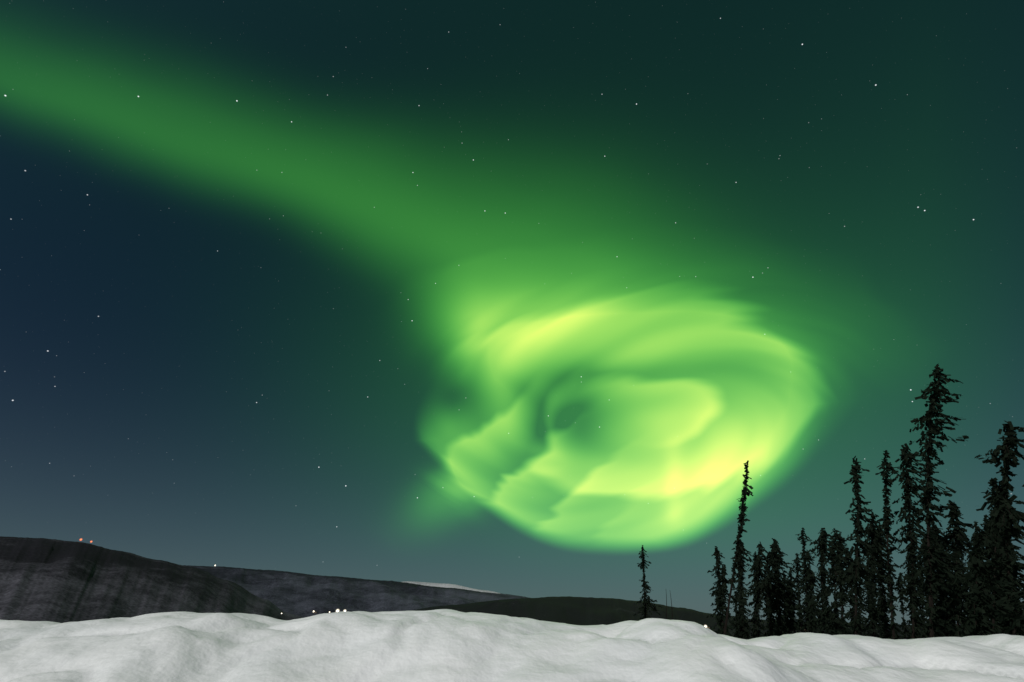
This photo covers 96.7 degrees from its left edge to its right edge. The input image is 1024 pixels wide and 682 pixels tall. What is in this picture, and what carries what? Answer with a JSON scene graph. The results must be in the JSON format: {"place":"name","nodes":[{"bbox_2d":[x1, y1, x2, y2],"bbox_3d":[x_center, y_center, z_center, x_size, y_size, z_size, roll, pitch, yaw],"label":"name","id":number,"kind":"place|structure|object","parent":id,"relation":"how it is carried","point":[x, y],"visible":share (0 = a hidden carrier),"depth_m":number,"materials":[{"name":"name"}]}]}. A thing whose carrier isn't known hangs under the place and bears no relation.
{"place":"outdoors","nodes":[
{"label":"outdoors","id":0,"kind":"place"},
{"bbox_2d":[0,536,301,622],"bbox_3d":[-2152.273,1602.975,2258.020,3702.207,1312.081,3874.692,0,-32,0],"label":"hill ridge","id":1,"kind":"structure","parent":0,"point":[52,580],"depth_m":2302.75,"materials":[{"name":"black stone"}]},
{"bbox_2d":[183,565,528,617],"bbox_3d":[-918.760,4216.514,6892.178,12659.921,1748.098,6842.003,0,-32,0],"label":"hill ridge","id":2,"kind":"structure","parent":0,"point":[302,595],"depth_m":7351.67,"materials":[{"name":"grey stone"}]},
{"bbox_2d":[404,581,496,592],"bbox_3d":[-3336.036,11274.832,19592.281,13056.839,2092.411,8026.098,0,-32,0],"label":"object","id":3,"kind":"structure","parent":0,"point":[443,585],"depth_m":22387.56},
{"bbox_2d":[0,609,1023,681],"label":"snow","id":4,"kind":"structure","parent":0,"point":[444,645],"depth_m":3.01,"materials":[{"name":"white snow"}]},
{"bbox_2d":[0,0,1023,624],"label":"sky","id":5,"kind":"structure","parent":0,"point":[512,297],"materials":[{"name":"green"}]},
{"bbox_2d":[411,596,963,637],"bbox_3d":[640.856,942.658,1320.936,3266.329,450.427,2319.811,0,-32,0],"label":"hill ridge","id":6,"kind":"structure","parent":0,"point":[583,610],"depth_m":1831.44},
{"bbox_3d":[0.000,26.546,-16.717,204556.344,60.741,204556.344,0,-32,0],"label":"terrain","id":7,"kind":"structure","parent":0,"visible":0},
{"bbox_2d":[633,545,661,618],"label":"spruce tree","id":8,"kind":"object","parent":7,"relation":"on","point":[646,603],"visible":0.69,"depth_m":28.77,"materials":[{"name":"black plant"}]},
{"bbox_2d":[706,546,731,628],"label":"spruce tree","id":9,"kind":"object","parent":7,"relation":"on","point":[717,569],"visible":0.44,"depth_m":20.16,"materials":[{"name":"black plant"}]},
{"bbox_2d":[709,564,746,637],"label":"spruce tree","id":10,"kind":"object","parent":7,"relation":"on","point":[723,591],"visible":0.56,"depth_m":16.87,"materials":[{"name":"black plant"}]},
{"bbox_2d":[732,591,738,637],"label":"spruce tree","id":11,"kind":"object","parent":7,"relation":"on","point":[735,608],"visible":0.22,"depth_m":31.51,"materials":[{"name":"black plant"}]},
{"bbox_2d":[723,460,753,634],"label":"spruce tree","id":12,"kind":"object","parent":7,"relation":"on","point":[742,507],"visible":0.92,"depth_m":15.96,"materials":[{"name":"black plant"}]},
{"bbox_2d":[730,583,752,636],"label":"spruce tree","id":13,"kind":"object","parent":7,"relation":"on","point":[733,626],"visible":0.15,"depth_m":29.32,"materials":[{"name":"black plant"}]},
{"bbox_2d":[730,547,753,638],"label":"spruce tree","id":14,"kind":"object","parent":7,"relation":"on","point":[743,552],"visible":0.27,"depth_m":25.94,"materials":[{"name":"black plant"}]},
{"bbox_2d":[733,553,751,638],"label":"spruce tree","id":15,"kind":"object","parent":7,"relation":"on","point":[743,622],"visible":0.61,"depth_m":20.24,"materials":[{"name":"black plant"}]},
{"bbox_2d":[747,551,764,634],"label":"spruce tree","id":16,"kind":"object","parent":7,"relation":"on","point":[755,560],"visible":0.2,"depth_m":32.37,"materials":[{"name":"black plant"}]},
{"bbox_2d":[747,542,777,638],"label":"spruce tree","id":17,"kind":"object","parent":7,"relation":"on","point":[757,574],"visible":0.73,"depth_m":18.32,"materials":[{"name":"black plant"}]},
{"bbox_2d":[730,565,798,637],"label":"spruce tree","id":18,"kind":"object","parent":7,"relation":"on","point":[765,587],"visible":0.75,"depth_m":17.63,"materials":[{"name":"black plant"}]},
{"bbox_2d":[762,551,784,632],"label":"spruce tree","id":19,"kind":"object","parent":7,"relation":"on","point":[769,565],"visible":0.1,"depth_m":19.82,"materials":[{"name":"black plant"}]},
{"bbox_2d":[760,538,796,635],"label":"spruce tree","id":20,"kind":"object","parent":7,"relation":"on","point":[778,604],"visible":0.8,"depth_m":18.13,"materials":[{"name":"black plant"}]},
{"bbox_2d":[765,548,797,634],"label":"spruce tree","id":21,"kind":"object","parent":7,"relation":"on","point":[786,566],"visible":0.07,"depth_m":21.56,"materials":[{"name":"black plant"}]},
{"bbox_2d":[780,572,801,633],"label":"spruce tree","id":22,"kind":"object","parent":7,"relation":"on","point":[784,591],"visible":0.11,"depth_m":24.52,"materials":[{"name":"black plant"}]},
{"bbox_2d":[781,581,805,633],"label":"spruce tree","id":23,"kind":"object","parent":7,"relation":"on","point":[789,625],"visible":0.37,"depth_m":18.95,"materials":[{"name":"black plant"}]},
{"bbox_2d":[786,569,800,633],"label":"spruce tree","id":24,"kind":"object","parent":7,"relation":"on","point":[790,576],"visible":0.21,"depth_m":34.14,"materials":[{"name":"black plant"}]},
{"bbox_2d":[791,553,804,632],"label":"spruce tree","id":25,"kind":"object","parent":7,"relation":"on","point":[797,562],"visible":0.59,"depth_m":32.58,"materials":[{"name":"black plant"}]},
{"bbox_2d":[796,527,818,632],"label":"spruce tree","id":26,"kind":"object","parent":7,"relation":"on","point":[803,541],"visible":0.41,"depth_m":24.65,"materials":[{"name":"black plant"}]},
{"bbox_2d":[799,550,820,625],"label":"spruce tree","id":27,"kind":"object","parent":7,"relation":"on","point":[809,563],"visible":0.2,"depth_m":28.98,"materials":[{"name":"black plant"}]},
{"bbox_2d":[795,568,827,632],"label":"spruce tree","id":28,"kind":"object","parent":7,"relation":"on","point":[809,624],"visible":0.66,"depth_m":18.01,"materials":[{"name":"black plant"}]},
{"bbox_2d":[797,539,844,627],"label":"spruce tree","id":29,"kind":"object","parent":7,"relation":"on","point":[817,543],"visible":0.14,"depth_m":28.35,"materials":[{"name":"black plant"}]},
{"bbox_2d":[807,528,840,634],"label":"spruce tree","id":30,"kind":"object","parent":7,"relation":"on","point":[823,537],"visible":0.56,"depth_m":17.55,"materials":[{"name":"black plant"}]},
{"bbox_2d":[786,543,885,634],"bbox_3d":[10.284,8.605,14.591,2.736,3.871,1.979,15,-35,-23],"label":"spruce tree","id":31,"kind":"object","parent":7,"relation":"on","point":[834,577],"visible":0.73,"depth_m":14.74,"materials":[{"name":"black plant"}]},
{"bbox_2d":[829,528,852,634],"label":"spruce tree","id":32,"kind":"object","parent":7,"relation":"on","point":[840,546],"visible":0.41,"depth_m":25.68,"materials":[{"name":"black plant"}]},
{"bbox_2d":[835,533,849,634],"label":"spruce tree","id":33,"kind":"object","parent":7,"relation":"on","point":[844,585],"visible":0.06,"depth_m":30.81,"materials":[{"name":"black plant"}]},
{"bbox_2d":[842,548,870,632],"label":"spruce tree","id":34,"kind":"object","parent":7,"relation":"on","point":[849,586],"visible":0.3,"depth_m":17.74,"materials":[{"name":"black plant"}]},
{"bbox_2d":[852,546,865,635],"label":"spruce tree","id":35,"kind":"object","parent":7,"relation":"on","point":[860,600],"visible":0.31,"depth_m":30.61,"materials":[{"name":"black plant"}]},
{"bbox_2d":[834,456,884,634],"bbox_3d":[10.122,6.457,13.415,2.305,5.969,1.172,-15,-35,22],"label":"spruce tree","id":36,"kind":"object","parent":7,"relation":"on","point":[856,567],"visible":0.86,"depth_m":13.51,"materials":[{"name":"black plant"}]},
{"bbox_2d":[862,541,879,634],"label":"spruce tree","id":37,"kind":"object","parent":7,"relation":"on","point":[868,597],"visible":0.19,"depth_m":29.19,"materials":[{"name":"black plant"}]},
{"bbox_2d":[863,575,880,635],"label":"spruce tree","id":38,"kind":"object","parent":7,"relation":"on","point":[869,612],"visible":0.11,"depth_m":31.18,"materials":[{"name":"black plant"}]},
{"bbox_2d":[852,513,900,638],"bbox_3d":[12.775,8.509,15.742,2.072,4.977,1.208,-8,-33,12],"label":"spruce tree","id":39,"kind":"object","parent":7,"relation":"on","point":[871,529],"visible":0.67,"depth_m":15.96,"materials":[{"name":"black plant"}]},
{"bbox_2d":[859,533,907,638],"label":"spruce tree","id":40,"kind":"object","parent":7,"relation":"on","point":[882,607],"visible":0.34,"depth_m":17.27,"materials":[{"name":"black plant"}]},
{"bbox_2d":[866,524,903,634],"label":"spruce tree","id":41,"kind":"object","parent":7,"relation":"on","point":[884,595],"visible":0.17,"depth_m":26.56,"materials":[{"name":"black plant"}]},
{"bbox_2d":[875,450,904,639],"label":"spruce tree","id":42,"kind":"object","parent":7,"relation":"on","point":[888,579],"visible":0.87,"depth_m":13.97,"materials":[{"name":"black plant"}]},
{"bbox_2d":[894,572,911,636],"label":"spruce tree","id":43,"kind":"object","parent":7,"relation":"on","point":[899,587],"visible":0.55,"depth_m":28.36,"materials":[{"name":"black plant"}]},
{"bbox_2d":[899,551,920,635],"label":"spruce tree","id":44,"kind":"object","parent":7,"relation":"on","point":[908,570],"visible":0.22,"depth_m":29.74,"materials":[{"name":"black plant"}]},
{"bbox_2d":[895,535,939,638],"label":"spruce tree","id":45,"kind":"object","parent":7,"relation":"on","point":[919,598],"visible":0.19,"depth_m":19.19,"materials":[{"name":"black plant"}]},
{"bbox_2d":[890,443,951,638],"bbox_3d":[12.809,6.602,14.198,3.055,6.560,1.528,-27,-41,36],"label":"spruce tree","id":46,"kind":"object","parent":7,"relation":"on","point":[907,456],"visible":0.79,"depth_m":14.49,"materials":[{"name":"black plant"}]},
{"bbox_2d":[917,560,928,635],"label":"spruce tree","id":47,"kind":"object","parent":7,"relation":"on","point":[921,609],"visible":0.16,"depth_m":29.14,"materials":[{"name":"black plant"}]},
{"bbox_2d":[917,538,940,635],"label":"spruce tree","id":48,"kind":"object","parent":7,"relation":"on","point":[926,578],"visible":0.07,"depth_m":23.86,"materials":[{"name":"black plant"}]},
{"bbox_2d":[899,363,969,637],"bbox_3d":[10.499,4.209,11.226,3.462,7.442,1.436,-21,-38,30],"label":"spruce tree","id":49,"kind":"object","parent":7,"relation":"on","point":[930,561],"visible":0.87,"depth_m":11.47,"materials":[{"name":"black plant"}]},
{"bbox_2d":[917,521,973,636],"bbox_3d":[16.316,9.407,17.135,1.940,4.941,1.944,8,-33,-12],"label":"spruce tree","id":50,"kind":"object","parent":7,"relation":"on","point":[934,528],"visible":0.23,"depth_m":17.30,"materials":[{"name":"black plant"}]},
{"bbox_2d":[925,532,972,636],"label":"spruce tree","id":51,"kind":"object","parent":7,"relation":"on","point":[947,615],"visible":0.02,"depth_m":17.53,"materials":[{"name":"black plant"}]},
{"bbox_2d":[938,541,969,636],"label":"spruce tree","id":52,"kind":"object","parent":7,"relation":"on","point":[948,602],"visible":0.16,"depth_m":16.67,"materials":[{"name":"black plant"}]},
{"bbox_2d":[935,500,988,636],"bbox_3d":[11.081,6.253,11.388,1.819,4.154,1.098,-23,-39,32],"label":"spruce tree","id":53,"kind":"object","parent":7,"relation":"on","point":[956,536],"visible":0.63,"depth_m":11.48,"materials":[{"name":"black plant"}]},
{"bbox_2d":[953,526,981,627],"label":"spruce tree","id":54,"kind":"object","parent":7,"relation":"on","point":[964,570],"visible":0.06,"depth_m":22.69,"materials":[{"name":"black plant"}]},
{"bbox_2d":[964,546,980,617],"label":"spruce tree","id":55,"kind":"object","parent":7,"relation":"on","point":[969,555],"visible":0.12,"depth_m":26.80,"materials":[{"name":"black plant"}]},
{"bbox_2d":[963,546,990,627],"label":"spruce tree","id":56,"kind":"object","parent":7,"relation":"on","point":[981,573],"visible":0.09,"depth_m":22.60,"materials":[{"name":"black plant"}]},
{"bbox_2d":[965,521,990,573],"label":"spruce tree","id":57,"kind":"object","parent":7,"relation":"on","point":[975,526],"visible":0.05,"depth_m":27.15,"materials":[{"name":"black plant"}]},
{"bbox_2d":[953,530,1020,636],"bbox_3d":[9.241,5.436,9.045,1.654,3.040,1.095,-8,-33,13],"label":"spruce tree","id":58,"kind":"object","parent":7,"relation":"on","point":[976,600],"visible":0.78,"depth_m":9.10,"materials":[{"name":"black plant"}]},
{"bbox_2d":[976,477,1010,634],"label":"spruce tree","id":59,"kind":"object","parent":7,"relation":"on","point":[994,561],"visible":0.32,"depth_m":11.78,"materials":[{"name":"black plant"}]},
{"bbox_2d":[964,421,1023,634],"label":"spruce tree","id":60,"kind":"object","parent":7,"relation":"on","point":[1008,514],"visible":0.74,"depth_m":9.91,"materials":[{"name":"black plant"}]},
{"bbox_2d":[978,519,1023,635],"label":"spruce tree","id":61,"kind":"object","parent":7,"relation":"on","point":[1013,555],"visible":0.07,"depth_m":14.54,"materials":[{"name":"black plant"}]},
{"bbox_2d":[979,515,1023,632],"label":"spruce tree","id":62,"kind":"object","parent":7,"relation":"on","point":[988,550],"visible":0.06,"depth_m":14.55,"materials":[{"name":"black plant"}]},
{"bbox_2d":[995,484,1023,633],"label":"spruce tree","id":63,"kind":"object","parent":7,"relation":"on","point":[1018,596],"visible":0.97,"depth_m":8.14,"materials":[{"name":"black plant"}]},
{"bbox_2d":[1003,557,1023,635],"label":"spruce tree","id":64,"kind":"object","parent":7,"relation":"on","point":[1022,634],"visible":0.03,"depth_m":16.02,"materials":[{"name":"black plant"}]},
{"bbox_2d":[1010,537,1023,596],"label":"spruce tree","id":65,"kind":"object","parent":7,"relation":"on","point":[1021,556],"visible":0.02,"depth_m":24.19,"materials":[{"name":"black plant"}]}
]}

